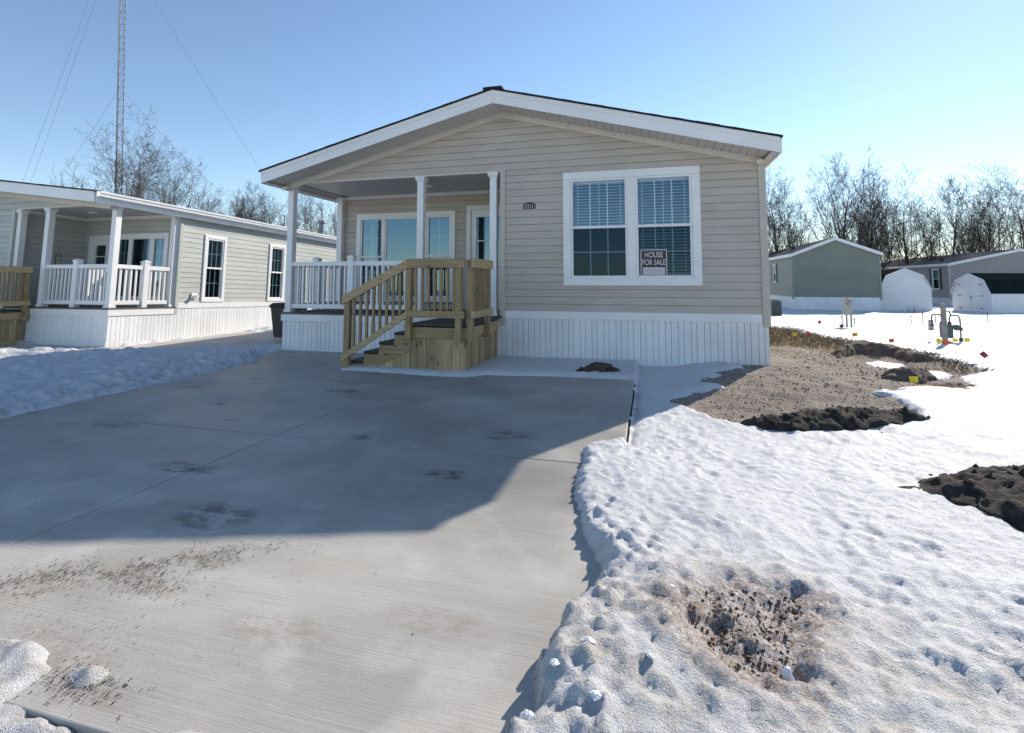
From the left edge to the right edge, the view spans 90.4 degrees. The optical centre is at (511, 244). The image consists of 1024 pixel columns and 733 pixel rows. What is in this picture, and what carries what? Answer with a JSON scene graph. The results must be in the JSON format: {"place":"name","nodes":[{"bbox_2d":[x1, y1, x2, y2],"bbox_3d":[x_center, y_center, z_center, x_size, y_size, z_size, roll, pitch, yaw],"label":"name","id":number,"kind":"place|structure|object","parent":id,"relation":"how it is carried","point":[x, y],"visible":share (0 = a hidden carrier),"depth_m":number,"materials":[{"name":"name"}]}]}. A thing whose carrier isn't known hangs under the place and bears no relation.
{"place":"outdoors","nodes":[
{"label":"outdoors","id":0,"kind":"place"},
{"bbox_2d":[49,253,64,305],"bbox_3d":[-10.710,0.815,11.963,0.386,1.257,0.169,-1,-4,15],"label":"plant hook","id":1,"kind":"object","parent":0,"point":[56,275],"visible":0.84,"depth_m":11.96,"materials":[{"name":"black metal"}]},
{"bbox_2d":[0,332,281,349],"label":"path","id":2,"kind":"structure","parent":0,"point":[238,339],"depth_m":11.37,"materials":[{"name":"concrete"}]},
{"bbox_2d":[0,266,32,345],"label":"wooden steps","id":3,"kind":"structure","parent":2,"relation":"on","point":[11,329],"depth_m":10.94,"materials":[{"name":"brown wood"}]},
{"bbox_2d":[269,302,306,337],"bbox_3d":[-5.199,1.780,11.873,0.610,0.869,0.684,-1,-4,15],"label":"trash bin","id":4,"kind":"object","parent":2,"relation":"on","point":[276,310],"visible":0.2,"depth_m":11.63,"materials":[{"name":"plastic"}]},
{"bbox_2d":[0,350,633,732],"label":"driveway","id":5,"kind":"structure","parent":0,"point":[490,585],"depth_m":2.53,"materials":[{"name":"concrete"}]},
{"bbox_2d":[0,386,803,719],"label":"dirt","id":6,"kind":"structure","parent":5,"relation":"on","point":[726,630],"depth_m":1.95,"materials":[{"name":"soil"}]},
{"bbox_2d":[340,258,499,369],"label":"wooden steps","id":7,"kind":"structure","parent":5,"relation":"on","point":[439,342],"depth_m":7.39,"materials":[{"name":"brown wood"}]},
{"bbox_2d":[0,0,1023,260],"label":"sky","id":8,"kind":"structure","parent":0,"point":[936,85],"materials":[{"name":"blue"}]},
{"bbox_2d":[627,329,981,442],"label":"ground","id":9,"kind":"structure","parent":0,"point":[823,393],"depth_m":6.34,"materials":[{"name":"soil"}]},
{"bbox_2d":[50,169,81,186],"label":"bare tree","id":10,"kind":"object","parent":9,"relation":"on","point":[63,180],"visible":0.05,"depth_m":44.81,"materials":[{"name":"brown plant"}]},
{"bbox_2d":[66,104,219,212],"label":"bare tree","id":11,"kind":"object","parent":9,"relation":"on","point":[140,181],"visible":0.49,"depth_m":40.47,"materials":[{"name":"brown plant"}]},
{"bbox_2d":[0,180,336,346],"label":"manufactured house","id":12,"kind":"structure","parent":9,"relation":"on","point":[134,270],"depth_m":12.28,"materials":[{"name":"beige"}]},
{"bbox_2d":[83,235,142,305],"bbox_3d":[-10.331,0.680,13.204,1.000,1.765,0.866,-1,-6,15],"label":"door","id":13,"kind":"structure","parent":12,"relation":"in","point":[98,248],"depth_m":12.97,"materials":[{"name":"white plastic"}]},
{"bbox_2d":[115,233,209,300],"bbox_3d":[-9.039,0.649,12.927,2.260,1.940,0.935,-1,-6,15],"label":"window","id":14,"kind":"structure","parent":12,"relation":"in","point":[155,245],"depth_m":12.62,"materials":[{"name":"white plastic"}]},
{"bbox_2d":[201,235,227,301],"bbox_3d":[-8.167,0.682,13.332,0.935,1.970,1.260,-1,-6,15],"label":"window","id":15,"kind":"structure","parent":12,"relation":"in","point":[217,247],"depth_m":13.47,"materials":[{"name":"white plastic"}]},
{"bbox_2d":[266,244,285,301],"bbox_3d":[-7.572,0.911,15.542,0.935,1.970,1.260,-1,-6,15],"label":"window","id":16,"kind":"structure","parent":12,"relation":"in","point":[277,253],"depth_m":15.68,"materials":[{"name":"white plastic"}]},
{"bbox_2d":[115,145,230,209],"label":"bare tree","id":17,"kind":"object","parent":9,"relation":"on","point":[177,183],"visible":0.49,"depth_m":43.22,"materials":[{"name":"brown plant"}]},
{"bbox_2d":[180,185,232,213],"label":"bare tree","id":18,"kind":"object","parent":9,"relation":"on","point":[201,206],"visible":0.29,"depth_m":47.53,"materials":[{"name":"brown plant"}]},
{"bbox_2d":[210,181,279,224],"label":"bare tree","id":19,"kind":"object","parent":9,"relation":"on","point":[243,208],"visible":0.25,"depth_m":46.74,"materials":[{"name":"brown plant"}]},
{"bbox_2d":[225,180,277,221],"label":"bare tree","id":20,"kind":"object","parent":9,"relation":"on","point":[254,209],"visible":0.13,"depth_m":47.70,"materials":[{"name":"brown plant"}]},
{"bbox_2d":[239,185,299,225],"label":"bare tree","id":21,"kind":"object","parent":9,"relation":"on","point":[262,213],"visible":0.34,"depth_m":46.16,"materials":[{"name":"brown plant"}]},
{"bbox_2d":[268,194,318,231],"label":"bare tree","id":22,"kind":"object","parent":9,"relation":"on","point":[304,216],"visible":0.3,"depth_m":47.38,"materials":[{"name":"brown plant"}]},
{"bbox_2d":[284,195,332,234],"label":"bare tree","id":23,"kind":"object","parent":9,"relation":"on","point":[309,213],"visible":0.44,"depth_m":49.18,"materials":[{"name":"brown plant"}]},
{"bbox_2d":[306,204,336,236],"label":"bare tree","id":24,"kind":"object","parent":9,"relation":"on","point":[335,222],"visible":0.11,"depth_m":46.04,"materials":[{"name":"brown plant"}]},
{"bbox_2d":[0,304,1023,732],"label":"snow","id":25,"kind":"structure","parent":9,"relation":"on","point":[910,620],"depth_m":2.42,"materials":[{"name":"white snow"}]},
{"bbox_2d":[23,0,260,194],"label":"radio mast","id":26,"kind":"object","parent":25,"relation":"on","point":[118,75],"visible":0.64,"depth_m":48.31,"materials":[{"name":"metal"}]},
{"bbox_2d":[519,709,533,719],"bbox_3d":[0.045,1.319,1.427,0.047,0.016,0.041,-3,-1,15],"label":"ice chunk","id":27,"kind":"object","parent":25,"relation":"on","point":[525,714],"visible":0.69,"depth_m":1.42,"materials":[{"name":"white snow"}]},
{"bbox_2d":[549,658,559,666],"bbox_3d":[0.130,1.279,1.561,0.035,0.014,0.043,-7,-22,14],"label":"ice chunk","id":28,"kind":"object","parent":25,"relation":"on","point":[553,662],"visible":1,"depth_m":1.55,"materials":[{"name":"white ice"}]},
{"bbox_2d":[580,636,595,644],"bbox_3d":[0.246,1.281,1.652,0.053,0.016,0.048,0,-19,15],"label":"ice chunk","id":29,"kind":"object","parent":25,"relation":"on","point":[589,639],"visible":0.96,"depth_m":1.64,"materials":[{"name":"white ice"}]},
{"bbox_2d":[589,690,601,700],"bbox_3d":[0.237,1.275,1.444,0.033,0.014,0.034,2,-5,-26],"label":"ice chunk","id":30,"kind":"object","parent":25,"relation":"on","point":[595,695],"visible":1,"depth_m":1.44,"materials":[{"name":"white ice"}]},
{"bbox_2d":[645,651,654,659],"bbox_3d":[0.435,1.290,1.600,0.030,0.012,0.034,24,-17,15],"label":"ice chunk","id":31,"kind":"object","parent":25,"relation":"on","point":[649,655],"visible":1,"depth_m":1.59,"materials":[{"name":"white ice"}]},
{"bbox_2d":[781,665,794,680],"bbox_3d":[0.901,1.413,1.659,0.043,0.071,0.044,4,-6,-43],"label":"ice chunk","id":32,"kind":"object","parent":25,"relation":"on","point":[786,672],"visible":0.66,"depth_m":1.65,"materials":[{"name":"white ice"}]},
{"bbox_2d":[258,85,782,365],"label":"manufactured house","id":33,"kind":"structure","parent":9,"relation":"on","point":[610,193],"depth_m":8.65,"materials":[{"name":"beige plastic"}]},
{"bbox_2d":[356,211,477,303],"bbox_3d":[-2.265,0.348,11.682,2.960,2.240,0.935,-1,-4,15],"label":"window","id":34,"kind":"structure","parent":33,"relation":"in","point":[380,236],"depth_m":11.65,"materials":[{"name":"white plastic"}]},
{"bbox_2d":[466,205,499,309],"bbox_3d":[-0.408,0.285,11.120,1.180,2.215,0.866,-1,-4,15],"label":"door","id":35,"kind":"structure","parent":33,"relation":"in","point":[482,212],"depth_m":10.90,"materials":[{"name":"white plastic"}]},
{"bbox_2d":[523,202,534,208],"bbox_3d":[0.295,-0.676,8.728,0.210,0.114,0.017,-1,-4,15],"label":"house number plaque","id":36,"kind":"object","parent":33,"relation":"attached to","point":[529,205],"visible":1,"depth_m":8.72,"materials":[{"name":"black metal"}]},
{"bbox_2d":[563,165,702,285],"bbox_3d":[2.031,-0.209,8.700,2.740,2.160,0.935,-1,-4,15],"label":"window","id":37,"kind":"structure","parent":33,"relation":"in","point":[610,216],"depth_m":8.49,"materials":[{"name":"white plastic"}]},
{"bbox_2d":[640,249,666,274],"bbox_3d":[2.275,0.290,8.164,0.410,0.435,0.012,-1,-4,15],"label":"for sale sign","id":38,"kind":"object","parent":33,"relation":"in","point":[653,261],"visible":1,"depth_m":8.16,"materials":[{"name":"plastic"}]},
{"bbox_2d":[74,184,1023,261],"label":"woods","id":39,"kind":"object","parent":9,"relation":"on","point":[316,230],"visible":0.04,"depth_m":61.11,"materials":[{"name":"brown plant"}]},
{"bbox_2d":[576,362,620,371],"bbox_3d":[1.272,1.858,7.268,1.025,0.376,0.966,-1,-4,15],"label":"dirt mound","id":40,"kind":"object","parent":9,"relation":"on","point":[600,367],"visible":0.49,"depth_m":7.10,"materials":[{"name":"brown soil"}]},
{"bbox_2d":[770,299,781,315],"bbox_3d":[12.436,3.012,24.025,0.440,0.860,0.572,-1,-4,15],"label":"air conditioner","id":41,"kind":"object","parent":9,"relation":"on","point":[776,306],"visible":0.78,"depth_m":23.77,"materials":[{"name":"grey metal"}]},
{"bbox_2d":[767,189,815,247],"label":"bare tree","id":42,"kind":"object","parent":9,"relation":"on","point":[789,222],"visible":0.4,"depth_m":53.27,"materials":[{"name":"brown plant"}]},
{"bbox_2d":[766,165,851,253],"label":"bare tree","id":43,"kind":"object","parent":9,"relation":"on","point":[773,225],"visible":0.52,"depth_m":42.69,"materials":[{"name":"brown plant"}]},
{"bbox_2d":[769,237,883,310],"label":"house","id":44,"kind":"structure","parent":9,"relation":"on","point":[829,273],"depth_m":31.26,"materials":[{"name":"green"}]},
{"bbox_2d":[772,264,775,282],"bbox_3d":[19.136,2.074,36.152,0.935,1.560,1.460,-1,-4,15],"label":"window","id":45,"kind":"structure","parent":44,"relation":"in","point":[773,265],"depth_m":36.60,"materials":[{"name":"white plastic"}]},
{"bbox_2d":[727,405,930,432],"bbox_3d":[3.002,1.673,4.717,2.137,0.347,0.731,0,-4,-5],"label":"dirt mound","id":46,"kind":"object","parent":9,"relation":"on","point":[840,418],"visible":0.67,"depth_m":4.63,"materials":[{"name":"soil"}]},
{"bbox_2d":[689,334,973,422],"bbox_3d":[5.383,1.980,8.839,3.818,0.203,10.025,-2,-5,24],"label":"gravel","id":47,"kind":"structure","parent":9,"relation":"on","point":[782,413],"depth_m":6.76,"materials":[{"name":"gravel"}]},
{"bbox_2d":[792,147,897,258],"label":"bare tree","id":48,"kind":"object","parent":9,"relation":"on","point":[846,205],"visible":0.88,"depth_m":43.09,"materials":[{"name":"brown plant"}]},
{"bbox_2d":[842,297,852,326],"bbox_3d":[10.240,2.108,15.517,0.279,1.034,0.201,-2,-5,27],"label":"electric meter","id":49,"kind":"object","parent":9,"relation":"on","point":[847,306],"visible":0.97,"depth_m":15.50,"materials":[{"name":"metal"}]},
{"bbox_2d":[803,160,903,270],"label":"bare tree","id":50,"kind":"object","parent":9,"relation":"on","point":[875,245],"visible":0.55,"depth_m":45.88,"materials":[{"name":"brown plant"}]},
{"bbox_2d":[842,184,890,256],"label":"bare tree","id":51,"kind":"object","parent":9,"relation":"on","point":[875,219],"visible":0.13,"depth_m":49.00,"materials":[{"name":"brown plant"}]},
{"bbox_2d":[769,326,994,372],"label":"grass","id":52,"kind":"structure","parent":9,"relation":"on","point":[787,331],"depth_m":10.94,"materials":[{"name":"brown plant"}]},
{"bbox_2d":[831,340,944,361],"bbox_3d":[6.676,2.013,9.416,1.800,0.421,1.760,-1,-4,15],"label":"dirt mound","id":53,"kind":"object","parent":9,"relation":"on","point":[857,347],"visible":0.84,"depth_m":9.30,"materials":[{"name":"soil"}]},
{"bbox_2d":[869,190,914,262],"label":"bare tree","id":54,"kind":"object","parent":9,"relation":"on","point":[892,236],"visible":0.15,"depth_m":51.84,"materials":[{"name":"brown plant"}]},
{"bbox_2d":[848,165,956,264],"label":"bare tree","id":55,"kind":"object","parent":9,"relation":"on","point":[904,233],"visible":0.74,"depth_m":45.29,"materials":[{"name":"brown plant"}]},
{"bbox_2d":[881,268,932,309],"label":"barn shed","id":56,"kind":"structure","parent":9,"relation":"on","point":[903,288],"depth_m":30.59,"materials":[{"name":"white plastic"}]},
{"bbox_2d":[874,366,945,383],"bbox_3d":[5.382,1.807,6.917,1.159,0.311,0.650,3,-5,-36],"label":"dirt mound","id":57,"kind":"object","parent":9,"relation":"on","point":[901,374],"visible":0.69,"depth_m":6.80,"materials":[{"name":"soil"}]},
{"bbox_2d":[909,376,918,385],"bbox_3d":[5.013,1.746,6.343,0.098,0.216,0.030,-2,-5,27],"label":"marker flag","id":58,"kind":"object","parent":9,"relation":"on","point":[913,379],"visible":0.89,"depth_m":6.35,"materials":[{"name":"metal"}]},
{"bbox_2d":[928,319,933,329],"bbox_3d":[12.225,2.359,14.845,0.124,0.360,0.114,-1,-4,15],"label":"cable pedestal","id":59,"kind":"object","parent":9,"relation":"on","point":[929,326],"visible":0.59,"depth_m":14.82,"materials":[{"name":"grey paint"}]},
{"bbox_2d":[882,178,990,262],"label":"bare tree","id":60,"kind":"object","parent":9,"relation":"on","point":[931,251],"visible":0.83,"depth_m":44.16,"materials":[{"name":"brown plant"}]},
{"bbox_2d":[940,303,947,343],"bbox_3d":[9.144,1.720,10.765,0.080,0.960,0.080,-1,-4,15],"label":"utility pedestal","id":61,"kind":"object","parent":9,"relation":"on","point":[943,315],"visible":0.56,"depth_m":10.74,"materials":[{"name":"grey metal"}]},
{"bbox_2d":[942,339,949,354],"bbox_3d":[7.647,1.843,8.953,0.123,0.362,0.030,-2,-5,28],"label":"marker flag","id":62,"kind":"object","parent":9,"relation":"on","point":[945,342],"visible":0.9,"depth_m":8.96,"materials":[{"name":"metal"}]},
{"bbox_2d":[930,310,963,340],"bbox_3d":[9.605,1.837,11.250,0.572,0.778,0.206,-2,-5,29],"label":"gas meter","id":63,"kind":"object","parent":9,"relation":"on","point":[951,327],"visible":0.8,"depth_m":11.16,"materials":[{"name":"grey metal"}]},
{"bbox_2d":[922,172,977,254],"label":"bare tree","id":64,"kind":"object","parent":9,"relation":"on","point":[957,226],"visible":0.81,"depth_m":47.10,"materials":[{"name":"brown plant"}]},
{"bbox_2d":[930,383,974,388],"bbox_3d":[5.472,1.808,6.250,0.800,0.248,0.656,-1,-4,15],"label":"dirt mound","id":65,"kind":"object","parent":9,"relation":"on","point":[953,385],"visible":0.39,"depth_m":6.18,"materials":[{"name":"soil"}]},
{"bbox_2d":[882,248,1023,304],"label":"long house","id":66,"kind":"structure","parent":9,"relation":"on","point":[941,274],"depth_m":37.20,"materials":[{"name":"beige"}]},
{"bbox_2d":[931,268,939,289],"bbox_3d":[32.861,2.659,38.828,0.935,1.860,1.560,-1,-4,15],"label":"window","id":67,"kind":"structure","parent":66,"relation":"in","point":[935,273],"depth_m":39.35,"materials":[{"name":"white plastic"}]},
{"bbox_2d":[899,464,1023,531],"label":"dirt mound","id":68,"kind":"object","parent":9,"relation":"on","point":[996,491],"visible":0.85,"depth_m":3.17,"materials":[{"name":"soil"}]},
{"bbox_2d":[943,184,1007,254],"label":"bare tree","id":69,"kind":"object","parent":9,"relation":"on","point":[979,229],"visible":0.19,"depth_m":50.47,"materials":[{"name":"brown plant"}]},
{"bbox_2d":[940,165,1023,252],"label":"bare tree","id":70,"kind":"object","parent":9,"relation":"on","point":[988,243],"visible":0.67,"depth_m":45.52,"materials":[{"name":"brown plant"}]},
{"bbox_2d":[979,351,988,365],"bbox_3d":[7.229,1.782,7.786,0.118,0.313,0.030,-3,-5,32],"label":"marker flag","id":71,"kind":"object","parent":9,"relation":"on","point":[983,354],"visible":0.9,"depth_m":7.79,"materials":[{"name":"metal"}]},
{"bbox_2d":[950,273,1023,312],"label":"barn shed","id":72,"kind":"structure","parent":9,"relation":"on","point":[992,292],"depth_m":28.37,"materials":[{"name":"white plastic"}]},
{"bbox_2d":[958,282,970,310],"bbox_3d":[26.170,2.990,29.427,0.064,1.710,0.701,0,-4,-4],"label":"door","id":73,"kind":"structure","parent":72,"relation":"in","point":[963,287],"depth_m":29.42,"materials":[{"name":"white plastic"}]},
{"bbox_2d":[970,282,983,311],"bbox_3d":[26.214,2.938,28.705,0.078,1.710,0.701,0,-4,-4],"label":"door","id":74,"kind":"structure","parent":72,"relation":"in","point":[976,288],"depth_m":28.68,"materials":[{"name":"white plastic"}]},
{"bbox_2d":[961,159,1023,249],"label":"bare tree","id":75,"kind":"object","parent":9,"relation":"on","point":[1018,218],"visible":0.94,"depth_m":43.15,"materials":[{"name":"brown plant"}]}
]}

